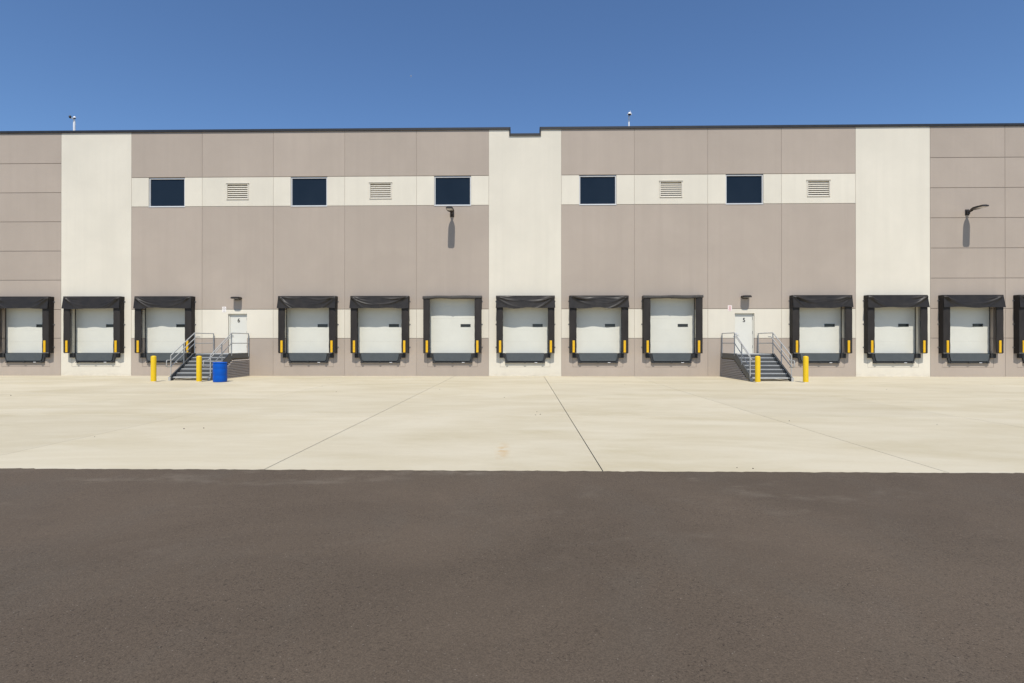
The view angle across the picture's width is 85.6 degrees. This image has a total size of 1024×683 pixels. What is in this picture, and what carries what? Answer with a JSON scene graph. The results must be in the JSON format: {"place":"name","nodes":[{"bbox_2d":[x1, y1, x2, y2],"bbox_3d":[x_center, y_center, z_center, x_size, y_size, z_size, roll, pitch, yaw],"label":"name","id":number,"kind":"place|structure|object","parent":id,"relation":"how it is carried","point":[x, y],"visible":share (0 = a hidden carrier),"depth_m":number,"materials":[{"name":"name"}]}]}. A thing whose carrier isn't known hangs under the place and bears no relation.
{"place":"outdoors","nodes":[
{"label":"outdoors","id":0,"kind":"place"},
{"bbox_2d":[0,468,1023,682],"bbox_3d":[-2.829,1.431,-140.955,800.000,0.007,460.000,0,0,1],"label":"asphalt yard","id":1,"kind":"structure","parent":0,"point":[252,576],"depth_m":4.13,"materials":[{"name":"grey asphalt"}]},
{"bbox_2d":[0,376,1023,472],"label":"concrete apron","id":2,"kind":"object","parent":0,"point":[728,424],"visible":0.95,"depth_m":12.01,"materials":[{"name":"beige concrete"}]},
{"bbox_2d":[150,356,156,381],"bbox_3d":[-16.105,1.273,24.845,0.246,1.275,0.246,0,0,1],"label":"bollard","id":3,"kind":"object","parent":2,"relation":"on","point":[153,368],"visible":0.89,"depth_m":24.76,"materials":[{"name":"yellow metal"}]},
{"bbox_2d":[196,356,201,381],"bbox_3d":[-14.035,1.273,24.804,0.246,1.275,0.246,0,0,1],"label":"bollard","id":4,"kind":"object","parent":2,"relation":"on","point":[198,368],"visible":0.84,"depth_m":24.71,"materials":[{"name":"yellow metal"}]},
{"bbox_2d":[166,333,249,380],"bbox_3d":[-14.895,0.684,27.272,1.956,2.264,4.081,0,0,1],"label":"exterior stair","id":5,"kind":"object","parent":2,"relation":"on","point":[186,368],"visible":0.91,"depth_m":27.10,"materials":[{"name":"grey metal"}]},
{"bbox_2d":[213,362,227,381],"bbox_3d":[-13.076,1.366,24.764,0.596,0.888,0.596,0,0,1],"label":"plastic drum","id":6,"kind":"object","parent":2,"relation":"on","point":[219,371],"visible":0.99,"depth_m":24.52,"materials":[{"name":"blue plastic"}]},
{"bbox_2d":[0,123,1023,376],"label":"warehouse","id":7,"kind":"structure","parent":2,"relation":"on","point":[770,219],"depth_m":29.06,"materials":[{"name":"beige paint"}]},
{"bbox_2d":[5,308,41,352],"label":"overhead door","id":8,"kind":"structure","parent":7,"relation":"in","point":[21,324],"depth_m":29.76,"materials":[{"name":"white metal"}]},
{"bbox_2d":[0,353,49,362],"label":"dock leveler","id":9,"kind":"object","parent":7,"relation":"attached to","point":[24,357],"visible":1,"depth_m":29.43,"materials":[{"name":"metal"}]},
{"bbox_2d":[0,296,54,352],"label":"dock shelter","id":10,"kind":"object","parent":7,"relation":"attached to","point":[45,304],"visible":1,"depth_m":29.18,"materials":[{"name":"black fabric"}]},
{"bbox_2d":[69,115,75,129],"bbox_3d":[-23.837,-11.388,30.048,0.354,1.720,0.280,0,0,1],"label":"camera mast","id":11,"kind":"object","parent":7,"relation":"on","point":[74,122],"visible":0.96,"depth_m":30.07,"materials":[{"name":"white metal"}]},
{"bbox_2d":[62,296,124,352],"bbox_3d":[-22.157,-0.885,29.243,3.142,3.000,0.458,0,0,1],"label":"dock shelter","id":12,"kind":"object","parent":7,"relation":"attached to","point":[116,303],"visible":1,"depth_m":29.11,"materials":[{"name":"black fabric"}]},
{"bbox_2d":[75,308,112,352],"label":"overhead door","id":13,"kind":"structure","parent":7,"relation":"in","point":[91,324],"depth_m":29.68,"materials":[{"name":"white metal"}]},
{"bbox_2d":[69,353,119,362],"bbox_3d":[-22.170,0.877,29.627,2.658,0.508,0.585,0,0,1],"label":"dock leveler","id":14,"kind":"object","parent":7,"relation":"attached to","point":[95,357],"visible":0.99,"depth_m":29.36,"materials":[{"name":"metal"}]},
{"bbox_2d":[133,296,195,352],"bbox_3d":[-18.347,-0.885,29.169,3.142,3.000,0.455,0,0,1],"label":"dock shelter","id":15,"kind":"object","parent":7,"relation":"attached to","point":[187,303],"visible":1,"depth_m":29.03,"materials":[{"name":"black fabric"}]},
{"bbox_2d":[145,307,184,352],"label":"overhead door","id":16,"kind":"structure","parent":7,"relation":"in","point":[161,324],"depth_m":29.60,"materials":[{"name":"white metal"}]},
{"bbox_2d":[140,353,190,362],"bbox_3d":[-18.361,0.877,29.550,2.658,0.508,0.585,0,0,1],"label":"dock leveler","id":17,"kind":"object","parent":7,"relation":"attached to","point":[162,357],"visible":0.84,"depth_m":29.28,"materials":[{"name":"metal"}]},
{"bbox_2d":[149,178,184,206],"bbox_3d":[-18.361,-7.937,29.500,1.930,1.545,0.085,0,0,1],"label":"window","id":18,"kind":"structure","parent":7,"relation":"in","point":[164,192],"depth_m":29.50,"materials":[{"name":"glass"}]},
{"bbox_2d":[229,314,246,352],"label":"entry door","id":19,"kind":"structure","parent":7,"relation":"in","point":[237,322],"depth_m":29.43,"materials":[{"name":"metal"}]},
{"bbox_2d":[286,308,328,352],"bbox_3d":[-10.740,-0.909,29.454,2.554,3.060,0.080,0,0,1],"label":"overhead door","id":20,"kind":"structure","parent":7,"relation":"in","point":[302,324],"depth_m":29.45,"materials":[{"name":"white metal"}]},
{"bbox_2d":[277,296,338,352],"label":"dock shelter","id":21,"kind":"object","parent":7,"relation":"attached to","point":[329,302],"visible":1,"depth_m":28.88,"materials":[{"name":"black fabric"}]},
{"bbox_2d":[283,353,333,362],"bbox_3d":[-10.742,0.877,29.397,2.658,0.508,0.585,0,0,1],"label":"dock leveler","id":22,"kind":"object","parent":7,"relation":"attached to","point":[308,357],"visible":1,"depth_m":29.13,"materials":[{"name":"metal"}]},
{"bbox_2d":[291,177,326,206],"bbox_3d":[-10.743,-7.921,29.314,1.950,1.577,0.152,0,0,1],"label":"window","id":23,"kind":"structure","parent":7,"relation":"in","point":[305,191],"depth_m":29.35,"materials":[{"name":"glass"}]},
{"bbox_2d":[357,308,401,352],"bbox_3d":[-6.931,-0.910,29.377,2.554,3.060,0.080,0,0,1],"label":"overhead door","id":24,"kind":"structure","parent":7,"relation":"in","point":[373,324],"depth_m":29.37,"materials":[{"name":"white metal"}]},
{"bbox_2d":[349,296,410,352],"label":"dock shelter","id":25,"kind":"object","parent":7,"relation":"attached to","point":[401,302],"visible":1,"depth_m":28.80,"materials":[{"name":"black fabric"}]},
{"bbox_2d":[355,353,405,362],"bbox_3d":[-6.933,0.876,29.321,2.658,0.508,0.585,0,0,1],"label":"dock leveler","id":26,"kind":"object","parent":7,"relation":"attached to","point":[380,357],"visible":1,"depth_m":29.05,"materials":[{"name":"metal"}]},
{"bbox_2d":[446,207,453,216],"bbox_3d":[-3.164,-6.704,28.509,0.356,0.305,1.190,0,0,1],"label":"floodlight","id":27,"kind":"object","parent":7,"relation":"attached to","point":[450,210],"visible":1,"depth_m":28.46,"materials":[{"name":"brown metal"}]},
{"bbox_2d":[422,295,482,352],"bbox_3d":[-3.110,-0.895,28.885,3.142,3.018,0.409,0,0,1],"label":"dock shelter","id":28,"kind":"object","parent":7,"relation":"attached to","point":[478,324],"visible":1,"depth_m":28.73,"materials":[{"name":"plastic"}]},
{"bbox_2d":[427,353,477,362],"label":"dock leveler","id":29,"kind":"object","parent":7,"relation":"attached to","point":[452,357],"visible":1,"depth_m":28.98,"materials":[{"name":"metal"}]},
{"bbox_2d":[434,176,470,205],"bbox_3d":[-3.125,-7.921,29.161,1.950,1.577,0.152,0,0,1],"label":"window","id":30,"kind":"structure","parent":7,"relation":"in","point":[448,190],"depth_m":29.19,"materials":[{"name":"glass"}]},
{"bbox_2d":[430,298,474,352],"bbox_3d":[-3.122,-0.910,29.301,2.554,3.060,0.080,0,0,1],"label":"overhead door","id":31,"kind":"structure","parent":7,"relation":"in","point":[452,321],"depth_m":29.29,"materials":[{"name":"white metal"}]},
{"bbox_2d":[495,295,554,352],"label":"dock shelter","id":32,"kind":"object","parent":7,"relation":"attached to","point":[516,302],"visible":1,"depth_m":28.64,"materials":[{"name":"black fabric"}]},
{"bbox_2d":[500,353,549,362],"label":"dock leveler","id":33,"kind":"object","parent":7,"relation":"attached to","point":[525,357],"visible":1,"depth_m":28.90,"materials":[{"name":"metal"}]},
{"bbox_2d":[503,307,547,352],"bbox_3d":[0.688,-0.910,29.224,2.554,3.060,0.080,0,0,1],"label":"overhead door","id":34,"kind":"structure","parent":7,"relation":"in","point":[525,330],"depth_m":29.22,"materials":[{"name":"white metal"}]},
{"bbox_2d":[572,353,623,362],"bbox_3d":[4.495,0.876,29.091,2.658,0.508,0.585,0,0,1],"label":"dock leveler","id":35,"kind":"object","parent":7,"relation":"attached to","point":[597,357],"visible":0.99,"depth_m":28.82,"materials":[{"name":"metal"}]},
{"bbox_2d":[579,175,616,204],"bbox_3d":[4.494,-7.922,29.008,1.950,1.577,0.152,0,0,1],"label":"window","id":36,"kind":"structure","parent":7,"relation":"in","point":[599,189],"depth_m":29.05,"materials":[{"name":"glass"}]},
{"bbox_2d":[568,295,628,352],"bbox_3d":[4.508,-0.886,28.693,3.142,3.000,0.490,0,0,1],"label":"dock shelter","id":37,"kind":"object","parent":7,"relation":"attached to","point":[592,301],"visible":1,"depth_m":28.57,"materials":[{"name":"black fabric"}]},
{"bbox_2d":[576,307,621,352],"bbox_3d":[4.497,-0.910,29.148,2.554,3.060,0.080,0,0,1],"label":"overhead door","id":38,"kind":"structure","parent":7,"relation":"in","point":[599,329],"depth_m":29.14,"materials":[{"name":"white metal"}]},
{"bbox_2d":[627,112,631,125],"bbox_3d":[6.246,-11.399,29.410,0.229,1.740,0.266,0,0,37],"label":"camera mast","id":39,"kind":"object","parent":7,"relation":"on","point":[629,113],"visible":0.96,"depth_m":29.49,"materials":[{"name":"white metal"}]},
{"bbox_2d":[646,353,696,362],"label":"dock leveler","id":40,"kind":"object","parent":7,"relation":"attached to","point":[670,357],"visible":1,"depth_m":28.75,"materials":[{"name":"metal"}]},
{"bbox_2d":[641,295,703,352],"bbox_3d":[8.318,-0.896,28.655,3.142,3.021,0.409,0,0,1],"label":"dock shelter","id":41,"kind":"object","parent":7,"relation":"attached to","point":[646,325],"visible":1,"depth_m":28.50,"materials":[{"name":"plastic"}]},
{"bbox_2d":[650,298,694,352],"bbox_3d":[8.306,-0.910,29.071,2.554,3.060,0.080,0,0,1],"label":"overhead door","id":42,"kind":"structure","parent":7,"relation":"in","point":[672,321],"depth_m":29.06,"materials":[{"name":"white metal"}]},
{"bbox_2d":[726,174,762,204],"bbox_3d":[12.112,-7.922,28.855,1.950,1.577,0.152,0,0,1],"label":"window","id":43,"kind":"structure","parent":7,"relation":"in","point":[740,189],"depth_m":28.89,"materials":[{"name":"glass"}]},
{"bbox_2d":[735,313,753,352],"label":"entry door","id":44,"kind":"structure","parent":7,"relation":"in","point":[744,324],"depth_m":28.90,"materials":[{"name":"metal"}]},
{"bbox_2d":[741,295,751,298],"bbox_3d":[12.127,-2.299,28.575,0.450,0.155,0.425,0,0,1],"label":"door light","id":45,"kind":"object","parent":7,"relation":"attached to","point":[745,296],"visible":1,"depth_m":28.52,"materials":[{"name":"brown metal"}]},
{"bbox_2d":[793,353,845,362],"bbox_3d":[15.922,0.875,28.862,2.658,0.508,0.585,0,0,1],"label":"dock leveler","id":46,"kind":"object","parent":7,"relation":"attached to","point":[824,357],"visible":1,"depth_m":28.59,"materials":[{"name":"metal"}]},
{"bbox_2d":[799,307,841,352],"bbox_3d":[15.925,-0.911,28.918,2.554,3.060,0.080,0,0,1],"label":"overhead door","id":47,"kind":"structure","parent":7,"relation":"in","point":[820,328],"depth_m":28.90,"materials":[{"name":"white metal"}]},
{"bbox_2d":[788,295,853,352],"bbox_3d":[15.935,-0.886,28.467,3.142,3.000,0.482,0,0,1],"label":"dock shelter","id":48,"kind":"object","parent":7,"relation":"attached to","point":[797,302],"visible":1,"depth_m":28.34,"materials":[{"name":"black fabric"}]},
{"bbox_2d":[867,353,920,362],"bbox_3d":[19.732,0.875,28.785,2.658,0.508,0.585,0,0,1],"label":"dock leveler","id":49,"kind":"object","parent":7,"relation":"attached to","point":[893,357],"visible":1,"depth_m":28.52,"materials":[{"name":"metal"}]},
{"bbox_2d":[875,307,915,352],"bbox_3d":[19.734,-0.911,28.842,2.554,3.060,0.080,0,0,1],"label":"overhead door","id":50,"kind":"structure","parent":7,"relation":"in","point":[895,327],"depth_m":28.83,"materials":[{"name":"white metal"}]},
{"bbox_2d":[863,295,929,352],"bbox_3d":[19.745,-0.887,28.398,3.142,3.000,0.468,0,0,1],"label":"dock shelter","id":51,"kind":"object","parent":7,"relation":"attached to","point":[872,303],"visible":1,"depth_m":28.27,"materials":[{"name":"black fabric"}]},
{"bbox_2d":[942,353,995,362],"bbox_3d":[23.541,0.875,28.709,2.658,0.508,0.585,0,0,1],"label":"dock leveler","id":52,"kind":"object","parent":7,"relation":"attached to","point":[967,357],"visible":1,"depth_m":28.45,"materials":[{"name":"metal"}]},
{"bbox_2d":[950,307,989,352],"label":"overhead door","id":53,"kind":"structure","parent":7,"relation":"in","point":[969,327],"depth_m":28.75,"materials":[{"name":"white metal"}]},
{"bbox_2d":[937,295,1005,353],"bbox_3d":[23.554,-0.887,28.307,3.142,3.000,0.496,0,0,1],"label":"dock shelter","id":54,"kind":"object","parent":7,"relation":"attached to","point":[946,302],"visible":1,"depth_m":28.19,"materials":[{"name":"black fabric"}]},
{"bbox_2d":[965,204,988,214],"bbox_3d":[23.496,-6.675,27.974,0.356,0.305,1.190,0,0,1],"label":"floodlight","id":55,"kind":"object","parent":7,"relation":"attached to","point":[967,211],"visible":1,"depth_m":27.96,"materials":[{"name":"brown metal"}]},
{"bbox_2d":[1012,295,1023,353],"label":"dock shelter","id":56,"kind":"object","parent":7,"relation":"attached to","point":[1018,323],"visible":1,"depth_m":28.22,"materials":[{"name":"black fabric"}]},
{"bbox_2d":[1017,353,1023,362],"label":"dock leveler","id":57,"kind":"object","parent":7,"relation":"attached to","point":[1020,355],"visible":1,"depth_m":28.40,"materials":[{"name":"metal"}]},
{"bbox_2d":[721,332,794,381],"bbox_3d":[11.800,0.682,26.737,1.956,2.264,4.081,0,0,1],"label":"exterior stair","id":58,"kind":"object","parent":2,"relation":"on","point":[772,366],"visible":0.92,"depth_m":26.30,"materials":[{"name":"grey metal"}]},
{"bbox_2d":[755,356,760,382],"bbox_3d":[10.863,1.272,24.444,0.246,1.275,0.246,0,0,1],"label":"bollard","id":59,"kind":"object","parent":2,"relation":"on","point":[757,370],"visible":0.92,"depth_m":24.35,"materials":[{"name":"yellow metal"}]},
{"bbox_2d":[803,356,808,382],"bbox_3d":[12.962,1.272,24.402,0.246,1.275,0.246,0,0,1],"label":"bollard","id":60,"kind":"object","parent":2,"relation":"on","point":[805,369],"visible":0.86,"depth_m":24.32,"materials":[{"name":"yellow metal"}]},
{"bbox_2d":[0,0,1023,132],"label":"sky","id":61,"kind":"structure","parent":0,"point":[524,66],"materials":[{"name":"blue"}]}
]}

